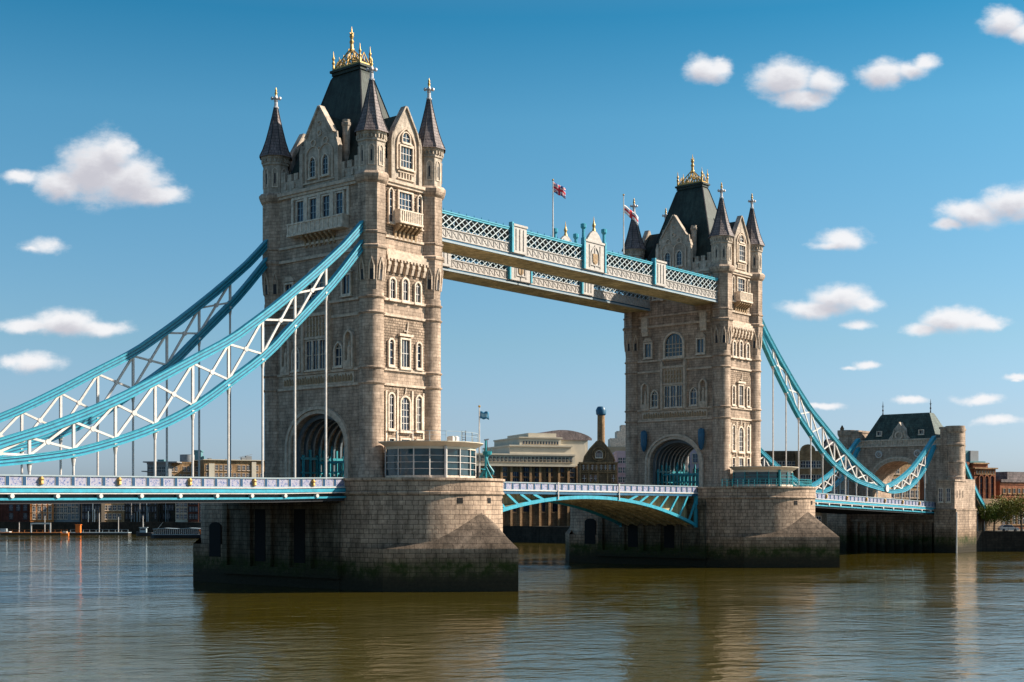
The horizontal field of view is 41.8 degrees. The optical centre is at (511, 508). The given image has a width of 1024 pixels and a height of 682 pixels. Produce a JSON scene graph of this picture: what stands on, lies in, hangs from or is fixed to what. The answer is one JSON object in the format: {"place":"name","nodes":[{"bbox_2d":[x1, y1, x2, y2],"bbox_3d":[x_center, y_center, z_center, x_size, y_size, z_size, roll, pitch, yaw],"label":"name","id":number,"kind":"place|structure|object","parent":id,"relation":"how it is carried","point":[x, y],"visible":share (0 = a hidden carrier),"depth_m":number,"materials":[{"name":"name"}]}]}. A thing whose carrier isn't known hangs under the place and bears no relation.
{"place":"outdoors","nodes":[
{"label":"outdoors","id":0,"kind":"place"},
{"bbox_2d":[0,534,1023,681],"bbox_3d":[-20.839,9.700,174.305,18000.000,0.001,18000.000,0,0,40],"label":"river","id":1,"kind":"structure","parent":0,"point":[106,608],"depth_m":113.91,"materials":[{"name":"liquid"}]},
{"bbox_2d":[0,530,69,534],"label":"pontoon","id":2,"kind":"object","parent":1,"relation":"on","point":[29,533],"visible":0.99,"depth_m":484.00,"materials":[{"name":"grey metal"}]},
{"bbox_2d":[70,529,130,534],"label":"pontoon","id":3,"kind":"object","parent":1,"relation":"on","point":[103,533],"visible":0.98,"depth_m":486.00,"materials":[{"name":"grey paint"}]},
{"bbox_2d":[136,527,152,535],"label":"work boat","id":4,"kind":"object","parent":1,"relation":"on","point":[143,531],"visible":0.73,"depth_m":470.37,"materials":[{"name":"metal"}]},
{"bbox_2d":[151,522,200,537],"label":"tour boat","id":5,"kind":"object","parent":1,"relation":"on","point":[177,533],"visible":0.8,"depth_m":432.44,"materials":[{"name":"metal"}]},
{"bbox_2d":[193,477,517,591],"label":"bridge pier","id":6,"kind":"structure","parent":1,"relation":"in","point":[410,534],"depth_m":158.20,"materials":[{"name":"stone"}]},
{"bbox_2d":[0,474,345,503],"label":"bridge deck","id":7,"kind":"structure","parent":6,"relation":"on","point":[53,489],"depth_m":139.96,"materials":[{"name":"grey paint"}]},
{"bbox_2d":[209,522,221,556],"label":"doorway","id":8,"kind":"structure","parent":6,"relation":"in","point":[215,528],"depth_m":175.42,"materials":[{"name":"black"}]},
{"bbox_2d":[259,27,445,477],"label":"bridge tower","id":9,"kind":"structure","parent":6,"relation":"on","point":[344,166],"depth_m":169.20,"materials":[{"name":"stone"}]},
{"bbox_2d":[0,239,267,476],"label":"suspension chain","id":10,"kind":"object","parent":9,"relation":"hanging from","point":[161,334],"visible":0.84,"depth_m":161.84,"materials":[{"name":"blue paint"}]},
{"bbox_2d":[0,220,363,477],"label":"suspension chain","id":11,"kind":"object","parent":9,"relation":"hanging from","point":[157,424],"visible":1,"depth_m":144.95,"materials":[{"name":"blue paint"}]},
{"bbox_2d":[290,346,300,372],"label":"window","id":12,"kind":"structure","parent":9,"relation":"in","point":[298,353],"depth_m":172.37,"materials":[{"name":"grey glass"}]},
{"bbox_2d":[296,199,303,221],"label":"window","id":13,"kind":"structure","parent":9,"relation":"in","point":[299,203],"depth_m":171.99,"materials":[{"name":"blue glass"}]},
{"bbox_2d":[304,340,311,371],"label":"window","id":14,"kind":"structure","parent":9,"relation":"in","point":[308,344],"depth_m":170.61,"materials":[{"name":"glass"}]},
{"bbox_2d":[307,156,317,180],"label":"window","id":15,"kind":"structure","parent":9,"relation":"in","point":[312,165],"depth_m":170.07,"materials":[{"name":"grey paint"}]},
{"bbox_2d":[308,196,316,219],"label":"window","id":16,"kind":"structure","parent":9,"relation":"in","point":[312,201],"depth_m":170.52,"materials":[{"name":"blue glass"}]},
{"bbox_2d":[311,339,318,371],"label":"window","id":17,"kind":"structure","parent":9,"relation":"in","point":[315,343],"depth_m":169.78,"materials":[{"name":"glass"}]},
{"bbox_2d":[305,266,329,303],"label":"window","id":18,"kind":"structure","parent":9,"relation":"in","point":[321,282],"depth_m":170.03,"materials":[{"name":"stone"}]},
{"bbox_2d":[291,185,349,222],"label":"window frame","id":19,"kind":"structure","parent":9,"relation":"in","point":[347,188],"depth_m":169.16,"materials":[{"name":"beige stone"}]},
{"bbox_2d":[317,339,324,370],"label":"window","id":20,"kind":"structure","parent":9,"relation":"in","point":[321,341],"depth_m":168.83,"materials":[{"name":"glass"}]},
{"bbox_2d":[320,153,329,177],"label":"window","id":21,"kind":"structure","parent":9,"relation":"in","point":[325,160],"depth_m":168.54,"materials":[{"name":"grey paint"}]},
{"bbox_2d":[321,193,329,216],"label":"window","id":22,"kind":"structure","parent":9,"relation":"in","point":[325,199],"depth_m":168.95,"materials":[{"name":"blue glass"}]},
{"bbox_2d":[332,341,342,368],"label":"window","id":23,"kind":"structure","parent":9,"relation":"in","point":[338,348],"depth_m":167.35,"materials":[{"name":"grey glass"}]},
{"bbox_2d":[334,190,344,214],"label":"window","id":24,"kind":"structure","parent":9,"relation":"in","point":[339,196],"depth_m":167.27,"materials":[{"name":"blue glass"}]},
{"bbox_2d":[339,272,352,297],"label":"window","id":25,"kind":"structure","parent":9,"relation":"in","point":[346,282],"depth_m":166.33,"materials":[{"name":"blue glass"}]},
{"bbox_2d":[387,187,395,224],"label":"window","id":26,"kind":"structure","parent":9,"relation":"in","point":[390,193],"depth_m":166.17,"materials":[{"name":"white paint"}]},
{"bbox_2d":[387,338,396,367],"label":"window","id":27,"kind":"structure","parent":9,"relation":"in","point":[391,341],"depth_m":166.17,"materials":[{"name":"white paint"}]},
{"bbox_2d":[387,392,396,431],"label":"window","id":28,"kind":"structure","parent":9,"relation":"in","point":[391,398],"depth_m":166.33,"materials":[{"name":"white paint"}]},
{"bbox_2d":[388,277,397,301],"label":"window","id":29,"kind":"structure","parent":9,"relation":"in","point":[392,282],"depth_m":166.33,"materials":[{"name":"white paint"}]},
{"bbox_2d":[397,189,413,211],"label":"window","id":30,"kind":"structure","parent":9,"relation":"in","point":[405,200],"depth_m":168.21,"materials":[{"name":"glass"}]},
{"bbox_2d":[400,277,410,303],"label":"window","id":31,"kind":"structure","parent":9,"relation":"in","point":[405,283],"depth_m":168.09,"materials":[{"name":"white paint"}]},
{"bbox_2d":[399,337,412,370],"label":"window","id":32,"kind":"structure","parent":9,"relation":"in","point":[404,343],"depth_m":168.09,"materials":[{"name":"white paint"}]},
{"bbox_2d":[399,396,412,433],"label":"window","id":33,"kind":"structure","parent":9,"relation":"in","point":[404,402],"depth_m":168.09,"materials":[{"name":"white paint"}]},
{"bbox_2d":[399,144,414,172],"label":"window","id":34,"kind":"structure","parent":9,"relation":"in","point":[406,153],"depth_m":168.00,"materials":[{"name":"white paint"}]},
{"bbox_2d":[401,132,412,145],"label":"window","id":35,"kind":"structure","parent":9,"relation":"in","point":[405,137],"depth_m":167.96,"materials":[{"name":"white paint"}]},
{"bbox_2d":[414,281,422,305],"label":"window","id":36,"kind":"structure","parent":9,"relation":"in","point":[417,285],"depth_m":169.73,"materials":[{"name":"white paint"}]},
{"bbox_2d":[414,342,423,370],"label":"window","id":37,"kind":"structure","parent":9,"relation":"in","point":[418,345],"depth_m":169.98,"materials":[{"name":"white paint"}]},
{"bbox_2d":[414,395,423,432],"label":"window","id":38,"kind":"structure","parent":9,"relation":"in","point":[418,398],"depth_m":169.90,"materials":[{"name":"white paint"}]},
{"bbox_2d":[416,195,423,231],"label":"window","id":39,"kind":"structure","parent":9,"relation":"in","point":[419,200],"depth_m":170.15,"materials":[{"name":"white paint"}]},
{"bbox_2d":[378,430,482,477],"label":"pavilion","id":40,"kind":"structure","parent":6,"relation":"on","point":[428,458],"depth_m":161.76,"materials":[{"name":"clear glass"}]},
{"bbox_2d":[385,446,475,476],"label":"window frame","id":41,"kind":"structure","parent":40,"relation":"in","point":[445,455],"depth_m":161.88,"materials":[{"name":"white paint"}]},
{"bbox_2d":[479,439,493,477],"bbox_3d":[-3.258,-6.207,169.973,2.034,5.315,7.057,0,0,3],"label":"signal mast","id":42,"kind":"object","parent":6,"relation":"on","point":[486,453],"visible":0.88,"depth_m":169.57,"materials":[{"name":"teal metal"}]},
{"bbox_2d":[503,482,697,526],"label":"bascule span","id":43,"kind":"object","parent":6,"relation":"attached to","point":[635,505],"visible":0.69,"depth_m":214.45,"materials":[{"name":"grey paint"}]},
{"bbox_2d":[565,486,839,567],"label":"bridge pier","id":44,"kind":"structure","parent":1,"relation":"in","point":[760,527],"depth_m":221.06,"materials":[{"name":"stone"}]},
{"bbox_2d":[585,518,595,543],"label":"doorway","id":45,"kind":"structure","parent":44,"relation":"in","point":[590,524],"depth_m":238.26,"materials":[{"name":"black"}]},
{"bbox_2d":[622,154,764,486],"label":"bridge tower","id":46,"kind":"structure","parent":44,"relation":"on","point":[693,377],"depth_m":232.37,"materials":[{"name":"stone"}]},
{"bbox_2d":[442,241,649,313],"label":"walkway","id":47,"kind":"structure","parent":46,"relation":"attached to","point":[502,277],"depth_m":213.72,"materials":[{"name":"grey paint"}]},
{"bbox_2d":[442,208,717,305],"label":"walkway","id":48,"kind":"structure","parent":46,"relation":"attached to","point":[598,263],"depth_m":197.13,"materials":[{"name":"grey paint"}]},
{"bbox_2d":[552,179,553,236],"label":"flagpole","id":49,"kind":"object","parent":48,"relation":"on","point":[552,211],"visible":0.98,"depth_m":196.88,"materials":[{"name":"white metal"}]},
{"bbox_2d":[553,182,565,198],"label":"flag","id":50,"kind":"object","parent":49,"relation":"attached to","point":[559,190],"visible":1,"depth_m":197.10,"materials":[{"name":"fabric"}]},
{"bbox_2d":[642,342,652,359],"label":"window","id":51,"kind":"structure","parent":46,"relation":"in","point":[647,347],"depth_m":236.00,"materials":[{"name":"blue glass"}]},
{"bbox_2d":[649,390,659,408],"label":"window","id":52,"kind":"structure","parent":46,"relation":"in","point":[654,397],"depth_m":235.16,"materials":[{"name":"glass"}]},
{"bbox_2d":[663,385,669,408],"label":"window","id":53,"kind":"structure","parent":46,"relation":"in","point":[666,388],"depth_m":233.14,"materials":[{"name":"glass"}]},
{"bbox_2d":[669,385,675,408],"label":"window","id":54,"kind":"structure","parent":46,"relation":"in","point":[672,387],"depth_m":232.34,"materials":[{"name":"glass"}]},
{"bbox_2d":[662,331,684,359],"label":"window","id":55,"kind":"structure","parent":46,"relation":"in","point":[674,342],"depth_m":232.62,"materials":[{"name":"glass"}]},
{"bbox_2d":[675,250,683,267],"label":"window","id":56,"kind":"structure","parent":46,"relation":"in","point":[679,254],"depth_m":231.60,"materials":[{"name":"grey paint"}]},
{"bbox_2d":[676,385,682,407],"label":"window","id":57,"kind":"structure","parent":46,"relation":"in","point":[679,388],"depth_m":231.55,"materials":[{"name":"glass"}]},
{"bbox_2d":[688,387,697,406],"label":"window","id":58,"kind":"structure","parent":46,"relation":"in","point":[693,393],"depth_m":230.03,"materials":[{"name":"glass"}]},
{"bbox_2d":[695,337,705,354],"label":"window","id":59,"kind":"structure","parent":46,"relation":"in","point":[700,342],"depth_m":229.07,"materials":[{"name":"blue glass"}]},
{"bbox_2d":[731,385,736,405],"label":"window","id":60,"kind":"structure","parent":46,"relation":"in","point":[733,388],"depth_m":229.13,"materials":[{"name":"white paint"}]},
{"bbox_2d":[731,424,736,452],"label":"window","id":61,"kind":"structure","parent":46,"relation":"in","point":[733,427],"depth_m":229.13,"materials":[{"name":"white paint"}]},
{"bbox_2d":[731,340,737,357],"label":"window","id":62,"kind":"structure","parent":46,"relation":"in","point":[733,345],"depth_m":229.13,"materials":[{"name":"white paint"}]},
{"bbox_2d":[736,277,744,291],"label":"window","id":63,"kind":"structure","parent":46,"relation":"in","point":[740,282],"depth_m":230.81,"materials":[{"name":"white paint"}]},
{"bbox_2d":[737,384,744,407],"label":"window","id":64,"kind":"structure","parent":46,"relation":"in","point":[740,388],"depth_m":230.93,"materials":[{"name":"white paint"}]},
{"bbox_2d":[737,426,744,453],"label":"window","id":65,"kind":"structure","parent":46,"relation":"in","point":[740,431],"depth_m":230.93,"materials":[{"name":"white paint"}]},
{"bbox_2d":[738,340,744,359],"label":"window","id":66,"kind":"structure","parent":46,"relation":"in","point":[740,344],"depth_m":230.81,"materials":[{"name":"white paint"}]},
{"bbox_2d":[738,243,746,263],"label":"window","id":67,"kind":"structure","parent":46,"relation":"in","point":[741,248],"depth_m":230.70,"materials":[{"name":"white paint"}]},
{"bbox_2d":[745,425,751,452],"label":"window","id":68,"kind":"structure","parent":46,"relation":"in","point":[748,430],"depth_m":232.96,"materials":[{"name":"white paint"}]},
{"bbox_2d":[687,438,860,494],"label":"suspension chain","id":69,"kind":"object","parent":46,"relation":"hanging from","point":[766,457],"visible":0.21,"depth_m":296.44,"materials":[{"name":"blue paint"}]},
{"bbox_2d":[762,318,936,500],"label":"suspension chain","id":70,"kind":"object","parent":46,"relation":"hanging from","point":[878,484],"visible":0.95,"depth_m":255.47,"materials":[{"name":"blue paint"}]},
{"bbox_2d":[722,466,811,486],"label":"pavilion","id":71,"kind":"structure","parent":44,"relation":"on","point":[762,475],"depth_m":224.28,"materials":[{"name":"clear glass"}]},
{"bbox_2d":[733,470,792,485],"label":"window frame","id":72,"kind":"structure","parent":71,"relation":"in","point":[779,471],"depth_m":224.31,"materials":[{"name":"teal paint"}]},
{"bbox_2d":[815,493,935,514],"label":"bridge deck","id":73,"kind":"structure","parent":44,"relation":"on","point":[837,503],"depth_m":272.53,"materials":[{"name":"grey paint"}]},
{"bbox_2d":[976,531,1023,551],"bbox_3d":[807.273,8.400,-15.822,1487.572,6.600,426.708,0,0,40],"label":"river wall","id":74,"kind":"structure","parent":1,"relation":"in","point":[999,541],"depth_m":300.44,"materials":[{"name":"stone"}]},
{"bbox_2d":[0,0,1023,475],"label":"sky","id":75,"kind":"structure","parent":0,"point":[878,145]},
{"bbox_2d":[623,194,623,253],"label":"flagpole","id":76,"kind":"object","parent":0,"point":[623,223],"visible":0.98,"depth_m":210.56,"materials":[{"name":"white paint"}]},
{"bbox_2d":[624,205,637,224],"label":"flag","id":77,"kind":"object","parent":76,"relation":"attached to","point":[630,214],"visible":1,"depth_m":210.86,"materials":[{"name":"white fabric"}]},
{"bbox_2d":[560,526,1023,530],"bbox_3d":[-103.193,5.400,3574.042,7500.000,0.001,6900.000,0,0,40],"label":"ground","id":78,"kind":"structure","parent":0,"point":[990,530],"depth_m":326.31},
{"bbox_2d":[0,504,29,521],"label":"warehouse","id":79,"kind":"structure","parent":78,"relation":"on","point":[14,512],"depth_m":520.00,"materials":[{"name":"red brick"}]},
{"bbox_2d":[30,504,53,521],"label":"brick house","id":80,"kind":"structure","parent":78,"relation":"on","point":[38,512],"depth_m":519.92,"materials":[{"name":"brick"}]},
{"bbox_2d":[54,504,80,521],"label":"glass office","id":81,"kind":"structure","parent":78,"relation":"on","point":[67,512],"depth_m":523.98,"materials":[{"name":"glass"}]},
{"bbox_2d":[81,503,104,521],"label":"timber warehouse","id":82,"kind":"structure","parent":78,"relation":"on","point":[89,512],"depth_m":521.98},
{"bbox_2d":[105,503,124,521],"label":"tan house","id":83,"kind":"structure","parent":78,"relation":"on","point":[113,511],"depth_m":528.18,"materials":[{"name":"brick"}]},
{"bbox_2d":[124,503,160,521],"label":"slate warehouse","id":84,"kind":"structure","parent":78,"relation":"on","point":[135,512],"depth_m":529.98,"materials":[{"name":"metal"}]},
{"bbox_2d":[141,461,181,475],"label":"glass block","id":85,"kind":"structure","parent":78,"relation":"on","point":[160,468],"depth_m":584.98,"materials":[{"name":"glass"}]},
{"bbox_2d":[159,503,174,521],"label":"black warehouse","id":86,"kind":"structure","parent":78,"relation":"on","point":[167,513],"depth_m":533.98,"materials":[{"name":"glass"}]},
{"bbox_2d":[157,450,204,476],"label":"tan office","id":87,"kind":"structure","parent":78,"relation":"on","point":[183,469],"depth_m":594.30,"materials":[{"name":"brick"}]},
{"bbox_2d":[175,503,187,521],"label":"white house","id":88,"kind":"structure","parent":78,"relation":"on","point":[181,512],"depth_m":527.98,"materials":[{"name":"stone"}]},
{"bbox_2d":[188,503,199,521],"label":"brown house","id":89,"kind":"structure","parent":78,"relation":"on","point":[193,512],"depth_m":525.98,"materials":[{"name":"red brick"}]},
{"bbox_2d":[194,454,260,476],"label":"tan terrace","id":90,"kind":"structure","parent":78,"relation":"on","point":[246,466],"depth_m":594.01,"materials":[{"name":"brick"}]},
{"bbox_2d":[0,522,568,542],"bbox_3d":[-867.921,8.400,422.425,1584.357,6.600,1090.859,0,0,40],"label":"river wall","id":91,"kind":"structure","parent":78,"relation":"on","point":[552,534],"depth_m":498.99,"materials":[{"name":"stone"}]},
{"bbox_2d":[476,430,591,539],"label":"stepped office","id":92,"kind":"structure","parent":78,"relation":"on","point":[555,456],"depth_m":407.97,"materials":[{"name":"beige concrete"}]},
{"bbox_2d":[577,440,617,483],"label":"gabled hall","id":93,"kind":"structure","parent":78,"relation":"on","point":[598,465],"depth_m":384.90,"materials":[{"name":"brown brick"}]},
{"bbox_2d":[596,406,605,442],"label":"chimney stack","id":94,"kind":"object","parent":78,"relation":"on","point":[600,412],"visible":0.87,"depth_m":404.04,"materials":[{"name":"beige brick"}]},
{"bbox_2d":[608,425,625,452],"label":"pale tower","id":95,"kind":"structure","parent":78,"relation":"on","point":[617,442],"depth_m":471.00,"materials":[{"name":"stone"}]},
{"bbox_2d":[612,451,625,483],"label":"mirror office","id":96,"kind":"structure","parent":78,"relation":"on","point":[620,457],"depth_m":429.98,"materials":[{"name":"stone"}]},
{"bbox_2d":[689,449,698,472],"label":"mauve house","id":97,"kind":"structure","parent":78,"relation":"on","point":[693,458],"depth_m":399.98,"materials":[{"name":"stone"}]},
{"bbox_2d":[761,451,794,475],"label":"brown terrace","id":98,"kind":"structure","parent":78,"relation":"on","point":[779,457],"depth_m":384.98,"materials":[{"name":"brick"}]},
{"bbox_2d":[795,444,820,521],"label":"arched hall","id":99,"kind":"structure","parent":78,"relation":"on","point":[804,462],"depth_m":380.00,"materials":[{"name":"beige brick"}]},
{"bbox_2d":[821,425,843,525],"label":"dark house","id":100,"kind":"structure","parent":78,"relation":"on","point":[827,467],"depth_m":356.08,"materials":[{"name":"brown brick"}]},
{"bbox_2d":[827,399,976,552],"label":"gatehouse","id":101,"kind":"object","parent":78,"relation":"on","point":[889,445],"visible":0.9,"depth_m":300.56,"materials":[{"name":"stone"}]},
{"bbox_2d":[965,460,984,506],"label":"tie bar","id":102,"kind":"object","parent":101,"relation":"attached to","point":[977,493],"visible":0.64,"depth_m":310.74,"materials":[{"name":"blue paint"}]},
{"bbox_2d":[891,463,919,498],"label":"tan street house","id":103,"kind":"structure","parent":78,"relation":"on","point":[901,471],"depth_m":425.65,"materials":[{"name":"brick"}]},
{"bbox_2d":[920,450,997,498],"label":"arcaded block","id":104,"kind":"structure","parent":78,"relation":"on","point":[983,475],"depth_m":334.30,"materials":[{"name":"red brick"}]},
{"bbox_2d":[978,475,983,498],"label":"window","id":105,"kind":"structure","parent":104,"relation":"in","point":[980,478],"depth_m":333.06,"materials":[{"name":"black glass"}]},
{"bbox_2d":[984,475,988,498],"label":"window","id":106,"kind":"structure","parent":104,"relation":"in","point":[986,478],"depth_m":334.11,"materials":[{"name":"black glass"}]},
{"bbox_2d":[989,475,994,498],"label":"window","id":107,"kind":"structure","parent":104,"relation":"in","point":[991,478],"depth_m":334.93,"materials":[{"name":"black glass"}]},
{"bbox_2d":[976,501,1000,530],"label":"broadleaf tree","id":108,"kind":"object","parent":78,"relation":"on","point":[988,515],"visible":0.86,"depth_m":312.92,"materials":[{"name":"green plant"}]},
{"bbox_2d":[990,493,1023,530],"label":"broadleaf tree","id":109,"kind":"object","parent":78,"relation":"on","point":[1002,504],"visible":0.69,"depth_m":314.49,"materials":[{"name":"green plant"}]},
{"bbox_2d":[995,492,1023,530],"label":"broadleaf tree","id":110,"kind":"object","parent":78,"relation":"on","point":[1016,509],"visible":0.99,"depth_m":311.68,"materials":[{"name":"green plant"}]},
{"bbox_2d":[996,472,1023,528],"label":"brick terrace","id":111,"kind":"structure","parent":78,"relation":"on","point":[1009,484],"depth_m":347.75,"materials":[{"name":"red brick"}]},
{"bbox_2d":[904,498,1000,530],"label":"approach road","id":112,"kind":"structure","parent":0,"point":[987,524],"depth_m":318.69,"materials":[{"name":"grey stone"}]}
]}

